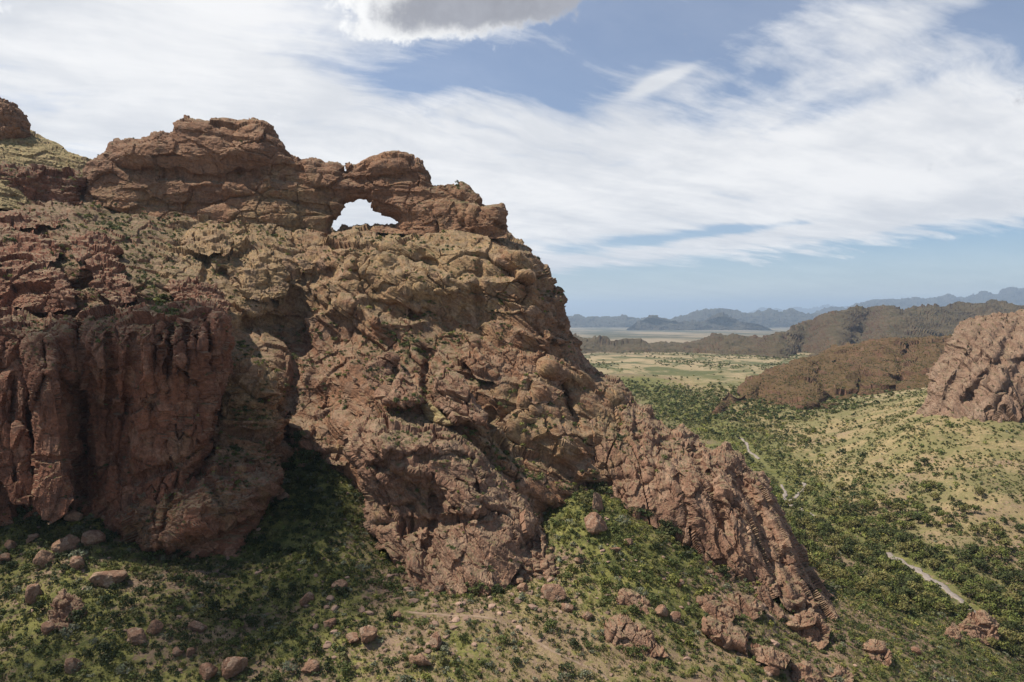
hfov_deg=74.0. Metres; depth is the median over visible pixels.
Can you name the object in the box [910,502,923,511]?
desert tree
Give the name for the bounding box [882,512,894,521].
desert tree
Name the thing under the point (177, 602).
shrub
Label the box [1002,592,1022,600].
desert tree
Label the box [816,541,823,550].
desert tree
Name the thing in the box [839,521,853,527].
desert tree
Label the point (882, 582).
desert tree
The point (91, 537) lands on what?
boulder
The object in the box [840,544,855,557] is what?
desert tree
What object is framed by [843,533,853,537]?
desert tree
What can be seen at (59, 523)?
shrub
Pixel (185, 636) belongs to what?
shrub
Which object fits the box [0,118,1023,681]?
shrub cover
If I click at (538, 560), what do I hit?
rock pinnacle
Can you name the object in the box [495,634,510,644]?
shrub
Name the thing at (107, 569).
shrub
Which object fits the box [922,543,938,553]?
desert tree
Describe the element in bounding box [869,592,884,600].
desert tree
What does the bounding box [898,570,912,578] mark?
desert tree
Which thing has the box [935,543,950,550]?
desert tree
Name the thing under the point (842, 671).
rock boulder
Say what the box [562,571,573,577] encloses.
shrub
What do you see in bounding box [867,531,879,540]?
desert tree
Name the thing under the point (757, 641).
shrub
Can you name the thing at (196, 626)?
boulder
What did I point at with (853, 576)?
desert tree
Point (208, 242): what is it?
rock ledge
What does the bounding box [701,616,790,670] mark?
rock rib
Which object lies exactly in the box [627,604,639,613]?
shrub
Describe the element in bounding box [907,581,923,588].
desert tree
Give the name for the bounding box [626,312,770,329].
mountain range
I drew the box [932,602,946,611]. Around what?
desert tree
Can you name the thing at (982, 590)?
desert tree
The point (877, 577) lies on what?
desert tree
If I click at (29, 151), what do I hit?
hillside
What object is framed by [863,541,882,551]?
desert tree
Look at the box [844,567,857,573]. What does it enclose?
desert tree
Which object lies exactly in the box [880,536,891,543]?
desert tree
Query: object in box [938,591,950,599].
desert tree
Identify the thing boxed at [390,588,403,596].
shrub
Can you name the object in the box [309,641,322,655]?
shrub
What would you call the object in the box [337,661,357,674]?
shrub
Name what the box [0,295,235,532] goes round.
red cliff
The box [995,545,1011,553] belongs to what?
desert tree
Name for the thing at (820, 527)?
desert tree
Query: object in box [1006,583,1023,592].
desert tree
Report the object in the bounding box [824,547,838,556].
desert tree
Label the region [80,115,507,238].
rock arch
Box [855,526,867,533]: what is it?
desert tree
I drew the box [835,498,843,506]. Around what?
desert tree
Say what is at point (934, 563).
desert tree
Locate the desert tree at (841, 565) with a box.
[834,562,845,569]
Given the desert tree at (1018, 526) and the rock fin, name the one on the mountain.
the rock fin
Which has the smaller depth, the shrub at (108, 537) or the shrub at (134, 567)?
the shrub at (134, 567)
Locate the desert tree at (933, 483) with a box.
[926,479,941,487]
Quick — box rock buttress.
[566,347,838,619]
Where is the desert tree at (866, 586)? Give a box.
[854,580,872,591]
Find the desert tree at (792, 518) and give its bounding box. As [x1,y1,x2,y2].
[785,516,795,520]
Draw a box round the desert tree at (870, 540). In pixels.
[859,539,876,550]
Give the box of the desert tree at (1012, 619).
[1007,616,1020,626]
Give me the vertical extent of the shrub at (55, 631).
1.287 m
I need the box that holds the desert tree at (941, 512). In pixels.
[937,510,950,517]
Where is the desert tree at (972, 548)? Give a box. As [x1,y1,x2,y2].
[963,544,979,553]
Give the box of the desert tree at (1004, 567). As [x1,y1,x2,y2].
[993,564,1006,570]
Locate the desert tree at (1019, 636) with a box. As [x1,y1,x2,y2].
[1010,631,1023,644]
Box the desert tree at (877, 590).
[869,588,880,594]
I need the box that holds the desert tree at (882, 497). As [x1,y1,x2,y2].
[874,493,888,503]
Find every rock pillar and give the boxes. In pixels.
[0,358,33,504]
[20,331,74,524]
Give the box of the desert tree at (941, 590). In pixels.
[929,586,943,594]
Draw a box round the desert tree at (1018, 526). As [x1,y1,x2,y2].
[1012,523,1023,531]
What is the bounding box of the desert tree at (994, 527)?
[988,522,1003,534]
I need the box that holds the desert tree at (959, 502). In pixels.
[949,500,967,510]
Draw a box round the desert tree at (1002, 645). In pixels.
[997,638,1012,651]
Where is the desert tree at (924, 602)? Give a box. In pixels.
[912,594,935,609]
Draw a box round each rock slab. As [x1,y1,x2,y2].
[351,351,400,386]
[602,613,668,657]
[723,592,765,619]
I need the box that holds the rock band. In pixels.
[0,160,86,204]
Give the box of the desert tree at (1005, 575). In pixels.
[997,571,1014,581]
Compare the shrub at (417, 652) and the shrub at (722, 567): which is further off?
the shrub at (722, 567)
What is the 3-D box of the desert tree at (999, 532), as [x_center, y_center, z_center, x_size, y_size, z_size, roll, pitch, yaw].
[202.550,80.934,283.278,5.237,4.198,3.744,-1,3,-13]
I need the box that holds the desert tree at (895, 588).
[891,585,902,594]
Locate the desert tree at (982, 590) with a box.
[975,587,990,592]
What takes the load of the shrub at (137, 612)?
on the ground at (630, 363)
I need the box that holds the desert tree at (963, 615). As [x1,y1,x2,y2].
[955,610,967,621]
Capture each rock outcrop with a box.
[47,588,87,631]
[309,407,346,465]
[616,587,650,614]
[703,569,735,582]
[755,585,784,619]
[790,660,824,681]
[943,623,962,644]
[955,609,998,644]
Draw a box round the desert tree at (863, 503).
[858,499,870,508]
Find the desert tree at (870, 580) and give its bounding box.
[860,575,878,588]
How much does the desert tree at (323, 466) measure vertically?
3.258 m
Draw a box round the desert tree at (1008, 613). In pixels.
[1001,609,1014,617]
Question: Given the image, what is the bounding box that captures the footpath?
[408,611,608,679]
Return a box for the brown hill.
[711,334,951,413]
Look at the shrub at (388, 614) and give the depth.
134.64 m
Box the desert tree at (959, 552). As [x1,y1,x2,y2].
[951,548,971,559]
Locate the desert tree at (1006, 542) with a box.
[998,538,1015,548]
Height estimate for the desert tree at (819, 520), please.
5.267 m
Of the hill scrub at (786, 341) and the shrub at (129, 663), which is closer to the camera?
the shrub at (129, 663)
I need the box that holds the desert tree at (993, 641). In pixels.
[985,636,1000,647]
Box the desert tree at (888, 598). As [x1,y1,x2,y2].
[882,592,900,606]
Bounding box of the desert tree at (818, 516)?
[813,513,825,519]
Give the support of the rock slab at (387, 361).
on the mountain
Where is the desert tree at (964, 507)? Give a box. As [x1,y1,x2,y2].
[959,504,970,511]
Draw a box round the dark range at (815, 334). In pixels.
[572,299,1023,357]
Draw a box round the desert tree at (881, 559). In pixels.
[875,554,887,566]
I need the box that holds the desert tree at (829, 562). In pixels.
[819,558,834,567]
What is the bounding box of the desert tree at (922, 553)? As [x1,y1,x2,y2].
[919,549,930,556]
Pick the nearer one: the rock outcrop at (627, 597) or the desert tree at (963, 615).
the rock outcrop at (627, 597)
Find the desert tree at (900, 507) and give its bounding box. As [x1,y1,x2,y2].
[891,502,908,512]
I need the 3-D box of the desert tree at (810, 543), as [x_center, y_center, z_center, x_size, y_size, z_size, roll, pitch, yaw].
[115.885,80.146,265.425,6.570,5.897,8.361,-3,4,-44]
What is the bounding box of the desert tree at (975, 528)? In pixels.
[967,524,985,534]
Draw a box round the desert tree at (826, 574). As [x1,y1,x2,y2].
[820,569,838,580]
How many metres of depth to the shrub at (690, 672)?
129.73 m
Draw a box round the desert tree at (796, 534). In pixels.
[794,530,807,539]
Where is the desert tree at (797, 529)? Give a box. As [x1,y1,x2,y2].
[791,527,806,537]
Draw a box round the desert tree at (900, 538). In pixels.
[893,534,906,542]
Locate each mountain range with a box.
[567,308,820,327]
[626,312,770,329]
[748,304,848,313]
[815,287,1023,313]
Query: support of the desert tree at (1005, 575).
on the ground at (630, 363)
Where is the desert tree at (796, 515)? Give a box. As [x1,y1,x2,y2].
[793,510,806,517]
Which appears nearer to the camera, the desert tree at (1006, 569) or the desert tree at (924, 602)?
the desert tree at (924, 602)
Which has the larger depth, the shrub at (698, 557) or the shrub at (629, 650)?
the shrub at (698, 557)
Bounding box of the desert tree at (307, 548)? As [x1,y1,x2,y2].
[302,543,314,553]
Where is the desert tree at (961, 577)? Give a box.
[958,573,974,582]
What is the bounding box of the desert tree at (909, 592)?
[896,586,917,601]
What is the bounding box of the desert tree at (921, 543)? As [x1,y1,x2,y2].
[912,538,923,549]
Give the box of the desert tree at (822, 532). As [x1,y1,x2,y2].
[818,529,828,537]
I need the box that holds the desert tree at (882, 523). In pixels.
[875,520,886,528]
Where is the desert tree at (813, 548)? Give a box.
[811,545,822,552]
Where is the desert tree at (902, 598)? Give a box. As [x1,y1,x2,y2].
[896,594,917,607]
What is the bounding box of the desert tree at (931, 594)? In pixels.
[923,591,936,597]
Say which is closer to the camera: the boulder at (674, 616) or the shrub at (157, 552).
the boulder at (674, 616)
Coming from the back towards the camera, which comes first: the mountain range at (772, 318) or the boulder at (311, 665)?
the mountain range at (772, 318)
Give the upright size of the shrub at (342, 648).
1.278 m
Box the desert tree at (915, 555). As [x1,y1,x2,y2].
[908,551,920,560]
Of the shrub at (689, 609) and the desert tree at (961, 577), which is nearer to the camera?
the shrub at (689, 609)
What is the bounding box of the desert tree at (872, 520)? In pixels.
[866,517,876,525]
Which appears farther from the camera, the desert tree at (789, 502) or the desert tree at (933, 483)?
the desert tree at (789, 502)
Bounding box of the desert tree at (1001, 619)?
[993,616,1006,622]
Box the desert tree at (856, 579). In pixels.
[854,576,865,583]
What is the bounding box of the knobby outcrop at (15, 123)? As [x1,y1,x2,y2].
[0,97,31,139]
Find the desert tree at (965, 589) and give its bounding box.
[960,585,980,598]
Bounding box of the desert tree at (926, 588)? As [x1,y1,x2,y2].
[924,586,938,594]
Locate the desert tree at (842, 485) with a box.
[835,481,850,489]
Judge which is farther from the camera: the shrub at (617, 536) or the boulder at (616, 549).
the shrub at (617, 536)
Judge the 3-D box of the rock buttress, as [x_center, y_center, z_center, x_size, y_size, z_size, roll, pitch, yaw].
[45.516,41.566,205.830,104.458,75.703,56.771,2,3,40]
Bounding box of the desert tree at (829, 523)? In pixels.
[822,521,831,527]
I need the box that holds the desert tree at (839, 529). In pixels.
[834,527,844,533]
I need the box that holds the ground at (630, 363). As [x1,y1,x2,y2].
[0,327,1023,681]
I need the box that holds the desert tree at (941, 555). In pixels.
[934,551,948,560]
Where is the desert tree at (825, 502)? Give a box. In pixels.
[819,499,829,506]
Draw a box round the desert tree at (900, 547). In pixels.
[895,541,909,554]
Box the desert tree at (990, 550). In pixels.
[983,546,998,558]
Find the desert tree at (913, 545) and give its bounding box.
[906,541,919,552]
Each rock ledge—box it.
[0,208,67,230]
[0,227,63,264]
[0,259,80,312]
[67,231,123,265]
[110,453,284,554]
[178,228,233,255]
[460,347,565,386]
[696,593,734,623]
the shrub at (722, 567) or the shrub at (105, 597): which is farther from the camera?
the shrub at (722, 567)
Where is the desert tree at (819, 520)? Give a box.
[814,517,828,523]
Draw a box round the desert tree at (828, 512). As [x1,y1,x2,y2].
[822,509,836,517]
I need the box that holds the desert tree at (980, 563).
[971,559,989,571]
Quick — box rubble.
[3,473,1023,681]
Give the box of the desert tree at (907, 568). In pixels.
[896,564,916,573]
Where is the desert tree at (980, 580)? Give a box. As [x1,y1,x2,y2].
[974,576,994,585]
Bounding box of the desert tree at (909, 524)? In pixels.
[905,521,916,529]
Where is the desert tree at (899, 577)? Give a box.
[894,573,907,580]
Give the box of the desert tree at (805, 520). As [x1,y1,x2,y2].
[795,517,812,528]
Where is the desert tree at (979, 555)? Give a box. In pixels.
[973,551,987,559]
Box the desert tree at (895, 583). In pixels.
[886,578,897,586]
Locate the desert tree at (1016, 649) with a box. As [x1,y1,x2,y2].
[1010,645,1023,654]
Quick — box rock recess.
[177,498,269,558]
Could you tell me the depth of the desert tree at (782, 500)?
349.50 m
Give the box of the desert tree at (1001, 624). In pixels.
[997,621,1007,628]
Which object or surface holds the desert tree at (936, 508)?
on the ground at (630, 363)
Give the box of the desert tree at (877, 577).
[873,570,898,582]
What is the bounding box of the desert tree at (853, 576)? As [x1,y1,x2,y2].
[847,572,861,580]
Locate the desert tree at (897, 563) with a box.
[884,556,904,569]
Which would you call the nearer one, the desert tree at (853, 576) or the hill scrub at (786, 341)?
the desert tree at (853, 576)
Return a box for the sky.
[0,0,1023,318]
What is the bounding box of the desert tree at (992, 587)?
[984,582,1003,591]
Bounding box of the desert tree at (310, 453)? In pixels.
[305,449,319,457]
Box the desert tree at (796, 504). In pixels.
[793,502,802,508]
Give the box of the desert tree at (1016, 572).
[1012,568,1023,581]
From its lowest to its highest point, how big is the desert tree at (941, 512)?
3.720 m
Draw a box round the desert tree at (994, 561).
[989,558,1003,565]
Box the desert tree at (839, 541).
[825,536,843,544]
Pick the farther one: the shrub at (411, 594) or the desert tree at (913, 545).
the desert tree at (913, 545)
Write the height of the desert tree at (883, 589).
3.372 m
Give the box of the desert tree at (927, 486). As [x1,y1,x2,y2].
[918,483,933,489]
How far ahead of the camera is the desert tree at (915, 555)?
273.68 m
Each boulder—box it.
[0,553,10,563]
[4,540,16,549]
[25,583,41,604]
[26,533,39,543]
[33,550,55,568]
[41,621,54,634]
[51,534,80,552]
[64,510,83,521]
[64,657,81,673]
[70,556,84,569]
[81,530,105,545]
[89,570,127,587]
[127,627,146,644]
[146,619,163,634]
[172,646,183,656]
[186,647,195,656]
[188,620,206,631]
[199,662,217,680]
[221,656,247,679]
[277,492,289,500]
[299,592,313,605]
[301,659,319,673]
[323,618,336,628]
[331,579,347,590]
[345,632,358,643]
[359,625,377,643]
[391,611,400,618]
[409,653,430,665]
[421,403,452,426]
[429,631,441,649]
[433,585,443,591]
[517,583,527,591]
[540,584,565,601]
[561,603,573,612]
[574,557,585,563]
[581,611,593,620]
[584,512,606,535]
[592,492,603,511]
[611,547,620,552]
[623,538,632,544]
[654,604,667,616]
[669,611,680,622]
[677,579,684,587]
[763,665,779,675]
[786,608,829,649]
[831,664,853,681]
[862,639,892,665]
[911,646,921,655]
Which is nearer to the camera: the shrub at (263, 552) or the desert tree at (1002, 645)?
the shrub at (263, 552)
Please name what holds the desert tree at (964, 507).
on the ground at (630, 363)
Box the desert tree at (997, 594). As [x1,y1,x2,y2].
[989,591,1004,603]
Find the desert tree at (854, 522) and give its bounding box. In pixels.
[850,519,861,527]
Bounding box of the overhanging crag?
[343,410,540,597]
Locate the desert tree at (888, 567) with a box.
[880,561,895,571]
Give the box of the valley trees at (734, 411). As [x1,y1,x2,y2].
[585,351,909,422]
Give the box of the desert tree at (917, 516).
[911,513,922,523]
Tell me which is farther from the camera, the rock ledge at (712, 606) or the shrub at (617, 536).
the shrub at (617, 536)
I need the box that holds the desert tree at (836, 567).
[830,564,840,577]
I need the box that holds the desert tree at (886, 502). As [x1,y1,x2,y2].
[882,499,892,507]
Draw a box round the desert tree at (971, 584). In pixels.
[964,579,982,588]
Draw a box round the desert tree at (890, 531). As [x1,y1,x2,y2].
[877,526,896,537]
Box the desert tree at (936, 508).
[929,505,941,515]
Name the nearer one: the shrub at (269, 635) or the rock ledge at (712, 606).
the shrub at (269, 635)
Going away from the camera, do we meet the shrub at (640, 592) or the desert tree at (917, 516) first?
the shrub at (640, 592)
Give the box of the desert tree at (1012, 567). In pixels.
[1006,564,1016,570]
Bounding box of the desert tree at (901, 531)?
[893,529,907,534]
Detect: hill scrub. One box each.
[579,307,955,355]
[710,334,951,412]
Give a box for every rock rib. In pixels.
[205,351,289,497]
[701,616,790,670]
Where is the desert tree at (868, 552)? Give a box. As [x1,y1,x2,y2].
[864,549,875,557]
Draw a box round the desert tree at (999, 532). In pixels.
[991,530,1004,538]
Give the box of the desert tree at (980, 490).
[972,486,986,495]
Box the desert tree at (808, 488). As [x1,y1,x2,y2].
[802,484,815,492]
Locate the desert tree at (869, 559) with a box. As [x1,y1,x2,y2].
[863,555,877,564]
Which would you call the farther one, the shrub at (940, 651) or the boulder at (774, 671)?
the shrub at (940, 651)
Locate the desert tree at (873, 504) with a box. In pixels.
[869,502,878,508]
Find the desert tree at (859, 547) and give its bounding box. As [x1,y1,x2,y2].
[853,544,868,551]
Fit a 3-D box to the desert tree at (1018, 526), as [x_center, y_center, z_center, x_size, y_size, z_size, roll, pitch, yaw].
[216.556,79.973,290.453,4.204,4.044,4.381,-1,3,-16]
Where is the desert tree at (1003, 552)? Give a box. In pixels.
[996,548,1009,558]
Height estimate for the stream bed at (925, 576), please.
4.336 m
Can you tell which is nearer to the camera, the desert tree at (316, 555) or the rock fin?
the desert tree at (316, 555)
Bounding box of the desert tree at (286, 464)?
[281,461,294,470]
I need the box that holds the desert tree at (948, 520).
[941,516,953,526]
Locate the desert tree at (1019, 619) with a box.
[1013,615,1022,624]
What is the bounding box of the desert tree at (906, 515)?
[902,512,911,520]
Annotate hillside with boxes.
[0,130,92,209]
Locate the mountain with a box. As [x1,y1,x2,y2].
[0,194,638,522]
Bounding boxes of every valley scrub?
[628,385,1023,642]
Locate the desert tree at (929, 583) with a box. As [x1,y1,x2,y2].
[919,579,941,589]
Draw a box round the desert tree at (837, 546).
[834,544,844,551]
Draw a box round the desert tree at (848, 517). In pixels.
[842,515,857,521]
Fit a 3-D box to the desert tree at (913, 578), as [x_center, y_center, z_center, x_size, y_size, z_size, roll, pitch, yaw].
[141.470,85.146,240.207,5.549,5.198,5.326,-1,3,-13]
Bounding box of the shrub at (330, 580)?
[326,576,340,584]
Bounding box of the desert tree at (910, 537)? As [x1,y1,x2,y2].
[903,532,920,541]
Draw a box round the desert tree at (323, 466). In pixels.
[314,461,329,472]
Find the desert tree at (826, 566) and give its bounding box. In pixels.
[817,561,834,570]
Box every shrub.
[0,590,14,600]
[0,624,12,633]
[0,638,18,647]
[2,561,18,569]
[13,586,22,592]
[16,506,26,513]
[19,562,33,571]
[20,640,33,646]
[22,549,38,558]
[28,600,51,614]
[30,563,43,570]
[30,644,44,652]
[31,518,46,525]
[36,592,50,600]
[37,536,53,543]
[46,664,63,674]
[48,520,67,528]
[49,633,60,641]
[50,627,58,634]
[54,563,70,570]
[58,549,71,557]
[60,623,80,639]
[60,675,72,681]
[65,607,86,623]
[66,520,81,526]
[68,548,88,557]
[69,524,85,533]
[71,661,82,673]
[72,589,86,595]
[76,668,92,675]
[81,648,94,658]
[87,637,101,645]
[89,611,107,620]
[90,587,104,595]
[92,641,116,656]
[95,594,113,606]
[95,616,111,625]
[95,653,113,666]
[103,566,114,570]
[104,534,113,542]
[104,583,122,594]
[109,611,125,622]
[109,650,123,658]
[114,661,134,678]
[116,549,129,557]
[121,597,138,608]
[123,660,132,666]
[127,563,140,572]
[127,670,139,678]
[129,610,141,616]
[132,586,145,594]
[134,551,148,559]
[145,667,161,676]
[152,549,165,555]
[167,574,185,581]
[171,599,185,607]
[172,641,189,650]
[180,632,193,640]
[185,574,196,583]
[187,577,203,587]
[187,638,201,647]
[190,604,203,612]
[198,643,212,652]
[200,582,216,593]
[202,598,218,604]
[205,601,220,614]
[220,607,235,614]
[226,637,239,644]
[231,619,244,630]
[242,652,254,661]
[243,535,251,542]
[243,615,259,627]
[246,636,261,646]
[253,533,267,544]
[259,549,268,558]
[259,632,277,642]
[266,551,281,559]
[267,587,280,596]
[269,672,285,681]
[272,544,282,553]
[276,571,288,578]
[282,546,295,553]
[282,660,298,673]
[283,462,293,470]
[284,627,297,638]
[285,582,296,593]
[289,430,301,436]
[291,433,301,439]
[291,526,304,534]
[291,552,301,560]
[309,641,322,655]
[317,565,333,574]
[322,526,337,533]
[322,547,331,553]
[323,535,331,542]
[323,662,331,671]
[326,576,340,584]
[332,584,346,593]
[335,645,344,652]
[337,651,347,661]
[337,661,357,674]
[340,617,353,625]
[342,565,354,575]
[349,492,362,496]
[355,563,370,572]
[356,619,370,628]
[369,574,384,585]
[382,610,394,622]
[382,657,399,666]
[383,580,398,590]
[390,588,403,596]
[394,674,410,681]
[407,591,419,597]
[412,648,421,661]
[413,618,428,626]
[420,671,430,680]
[437,651,447,665]
[440,645,451,654]
[453,666,464,674]
[457,633,468,640]
[468,587,479,591]
[494,584,504,593]
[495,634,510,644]
[510,657,521,664]
[544,617,560,627]
[548,520,560,527]
[557,671,570,681]
[558,661,574,671]
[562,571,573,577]
[563,510,574,518]
[564,563,577,572]
[567,637,579,647]
[571,553,584,560]
[575,564,587,570]
[576,576,591,583]
[579,502,592,511]
[579,669,592,677]
[580,497,591,503]
[582,640,593,648]
[590,482,599,490]
[597,575,610,584]
[602,595,616,604]
[603,489,613,495]
[607,565,619,572]
[609,524,621,531]
[610,533,622,541]
[612,581,624,589]
[615,515,630,524]
[622,646,636,655]
[626,570,638,577]
[627,506,638,513]
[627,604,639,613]
[628,524,638,529]
[631,545,640,553]
[633,643,646,653]
[637,586,648,595]
[644,575,654,581]
[648,593,661,602]
[649,542,662,550]
[653,566,664,573]
[660,526,672,532]
[660,532,671,539]
[663,520,673,527]
[664,557,677,565]
[666,572,679,583]
[682,636,695,646]
[683,605,693,612]
[685,668,695,675]
[693,554,703,560]
[695,619,701,629]
[702,583,714,593]
[717,565,731,572]
[735,614,747,620]
[752,639,765,645]
[789,633,800,639]
[831,675,844,681]
[834,634,845,642]
[835,645,846,653]
[855,636,866,643]
[875,611,884,616]
[877,670,890,678]
[916,675,929,681]
[923,671,933,679]
[933,648,946,655]
[985,654,997,661]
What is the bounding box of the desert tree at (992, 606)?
[979,601,1000,613]
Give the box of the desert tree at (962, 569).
[957,563,970,573]
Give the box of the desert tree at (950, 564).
[946,561,957,569]
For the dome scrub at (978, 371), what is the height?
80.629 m
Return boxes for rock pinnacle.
[509,525,559,585]
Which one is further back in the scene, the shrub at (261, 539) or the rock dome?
the rock dome
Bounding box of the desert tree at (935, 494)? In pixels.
[927,492,939,499]
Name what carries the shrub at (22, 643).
on the ground at (630, 363)
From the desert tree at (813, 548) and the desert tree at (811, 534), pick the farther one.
the desert tree at (811, 534)
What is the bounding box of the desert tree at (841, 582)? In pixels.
[835,578,855,588]
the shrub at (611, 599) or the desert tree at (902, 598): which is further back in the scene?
the desert tree at (902, 598)
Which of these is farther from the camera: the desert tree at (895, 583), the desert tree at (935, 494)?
the desert tree at (935, 494)
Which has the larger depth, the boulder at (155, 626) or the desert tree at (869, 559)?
the desert tree at (869, 559)
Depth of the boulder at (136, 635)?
128.31 m
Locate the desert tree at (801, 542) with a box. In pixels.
[797,539,806,544]
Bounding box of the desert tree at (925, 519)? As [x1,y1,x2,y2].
[921,514,934,525]
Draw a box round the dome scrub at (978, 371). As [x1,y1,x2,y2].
[925,308,1023,416]
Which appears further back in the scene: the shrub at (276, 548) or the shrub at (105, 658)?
the shrub at (276, 548)
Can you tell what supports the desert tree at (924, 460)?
on the ground at (630, 363)
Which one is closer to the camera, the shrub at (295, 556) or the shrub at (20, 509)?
the shrub at (295, 556)
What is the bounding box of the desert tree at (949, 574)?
[941,568,959,580]
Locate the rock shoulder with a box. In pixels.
[163,276,230,312]
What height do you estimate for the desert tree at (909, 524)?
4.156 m
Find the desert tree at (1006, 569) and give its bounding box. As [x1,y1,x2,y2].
[995,567,1014,575]
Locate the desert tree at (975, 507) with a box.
[968,504,981,512]
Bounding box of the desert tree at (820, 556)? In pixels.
[813,550,831,560]
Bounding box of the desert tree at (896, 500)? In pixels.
[893,497,904,504]
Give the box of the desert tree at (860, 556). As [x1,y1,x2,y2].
[855,553,866,562]
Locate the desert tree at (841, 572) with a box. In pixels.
[833,567,851,580]
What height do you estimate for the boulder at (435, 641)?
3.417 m
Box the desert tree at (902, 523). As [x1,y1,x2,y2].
[896,520,906,528]
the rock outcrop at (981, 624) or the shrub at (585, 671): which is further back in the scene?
the rock outcrop at (981, 624)
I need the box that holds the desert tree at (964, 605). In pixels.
[953,601,973,612]
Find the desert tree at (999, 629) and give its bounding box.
[997,627,1015,634]
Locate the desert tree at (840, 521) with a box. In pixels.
[833,518,844,523]
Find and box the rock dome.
[916,309,1023,422]
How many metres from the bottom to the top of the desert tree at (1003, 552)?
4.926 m
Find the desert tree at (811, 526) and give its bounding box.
[806,523,816,529]
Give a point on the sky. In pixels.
(668, 159)
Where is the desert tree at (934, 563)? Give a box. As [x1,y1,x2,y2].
[925,559,940,570]
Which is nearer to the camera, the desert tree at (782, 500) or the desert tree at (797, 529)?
the desert tree at (797, 529)
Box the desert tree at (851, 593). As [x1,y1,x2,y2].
[843,588,855,596]
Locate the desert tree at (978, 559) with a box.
[971,556,986,561]
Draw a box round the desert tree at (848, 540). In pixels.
[843,536,855,545]
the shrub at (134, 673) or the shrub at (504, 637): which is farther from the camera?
the shrub at (504, 637)
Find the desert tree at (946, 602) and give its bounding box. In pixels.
[930,597,951,611]
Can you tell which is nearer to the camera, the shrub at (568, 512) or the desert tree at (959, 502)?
the shrub at (568, 512)
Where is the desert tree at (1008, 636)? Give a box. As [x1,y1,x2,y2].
[998,628,1016,643]
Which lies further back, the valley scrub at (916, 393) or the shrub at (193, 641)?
the valley scrub at (916, 393)
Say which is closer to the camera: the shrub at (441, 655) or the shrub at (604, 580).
the shrub at (441, 655)
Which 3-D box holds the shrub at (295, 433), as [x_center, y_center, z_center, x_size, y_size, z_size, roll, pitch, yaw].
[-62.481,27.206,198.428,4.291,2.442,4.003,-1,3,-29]
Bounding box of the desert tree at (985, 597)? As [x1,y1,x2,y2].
[973,591,995,603]
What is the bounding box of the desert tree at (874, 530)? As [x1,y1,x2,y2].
[868,528,877,533]
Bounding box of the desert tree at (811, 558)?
[808,552,820,566]
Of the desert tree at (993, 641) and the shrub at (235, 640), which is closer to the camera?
the shrub at (235, 640)
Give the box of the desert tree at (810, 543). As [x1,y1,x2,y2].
[803,539,816,550]
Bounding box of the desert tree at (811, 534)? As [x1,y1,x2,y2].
[803,530,818,539]
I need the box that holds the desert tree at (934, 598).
[922,594,936,606]
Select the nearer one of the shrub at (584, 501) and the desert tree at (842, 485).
the shrub at (584, 501)
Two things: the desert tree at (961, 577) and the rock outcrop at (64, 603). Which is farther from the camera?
the desert tree at (961, 577)
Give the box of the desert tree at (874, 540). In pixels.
[867,537,878,544]
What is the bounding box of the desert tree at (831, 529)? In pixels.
[826,526,836,533]
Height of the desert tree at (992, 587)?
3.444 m
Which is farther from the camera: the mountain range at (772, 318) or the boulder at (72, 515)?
the mountain range at (772, 318)
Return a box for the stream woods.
[628,375,1023,656]
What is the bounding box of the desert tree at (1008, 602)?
[995,596,1018,611]
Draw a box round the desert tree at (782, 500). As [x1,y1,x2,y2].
[777,498,786,506]
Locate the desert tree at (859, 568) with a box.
[851,563,870,575]
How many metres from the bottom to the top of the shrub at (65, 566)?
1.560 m
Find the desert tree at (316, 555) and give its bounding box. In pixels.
[310,552,322,563]
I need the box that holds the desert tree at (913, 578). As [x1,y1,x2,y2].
[902,574,919,582]
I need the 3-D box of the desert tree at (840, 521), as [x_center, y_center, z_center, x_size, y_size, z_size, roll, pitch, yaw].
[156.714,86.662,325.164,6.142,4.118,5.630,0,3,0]
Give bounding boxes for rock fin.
[374,364,424,408]
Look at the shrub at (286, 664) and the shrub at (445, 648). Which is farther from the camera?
the shrub at (445, 648)
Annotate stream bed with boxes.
[739,438,759,458]
[780,484,815,515]
[789,482,806,500]
[886,552,975,611]
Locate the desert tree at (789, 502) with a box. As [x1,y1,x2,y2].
[784,500,793,505]
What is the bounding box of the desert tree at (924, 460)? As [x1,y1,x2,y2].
[918,457,928,465]
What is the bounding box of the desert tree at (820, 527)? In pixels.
[816,525,826,531]
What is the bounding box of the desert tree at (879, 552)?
[871,549,887,557]
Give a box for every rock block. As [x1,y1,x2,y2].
[79,251,136,306]
[432,368,491,429]
[525,380,564,404]
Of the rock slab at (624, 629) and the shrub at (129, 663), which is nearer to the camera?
the shrub at (129, 663)
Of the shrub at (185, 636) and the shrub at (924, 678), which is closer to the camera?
the shrub at (185, 636)
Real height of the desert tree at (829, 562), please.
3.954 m
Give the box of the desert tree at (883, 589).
[875,585,888,592]
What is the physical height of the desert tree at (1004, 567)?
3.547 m
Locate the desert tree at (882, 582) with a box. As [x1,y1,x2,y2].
[876,579,894,590]
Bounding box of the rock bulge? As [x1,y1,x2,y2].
[238,247,290,303]
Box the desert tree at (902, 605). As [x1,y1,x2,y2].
[894,600,911,612]
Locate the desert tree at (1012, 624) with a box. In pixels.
[1003,618,1019,629]
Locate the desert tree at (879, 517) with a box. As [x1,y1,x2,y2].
[875,514,885,521]
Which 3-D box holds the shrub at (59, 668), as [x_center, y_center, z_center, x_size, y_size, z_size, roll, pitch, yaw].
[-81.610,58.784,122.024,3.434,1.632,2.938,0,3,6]
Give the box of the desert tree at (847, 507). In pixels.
[841,501,859,511]
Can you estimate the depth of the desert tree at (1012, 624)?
217.17 m
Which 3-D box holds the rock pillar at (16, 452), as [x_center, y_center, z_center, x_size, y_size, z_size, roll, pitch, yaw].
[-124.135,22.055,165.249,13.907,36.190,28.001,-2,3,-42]
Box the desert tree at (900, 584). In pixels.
[895,580,910,587]

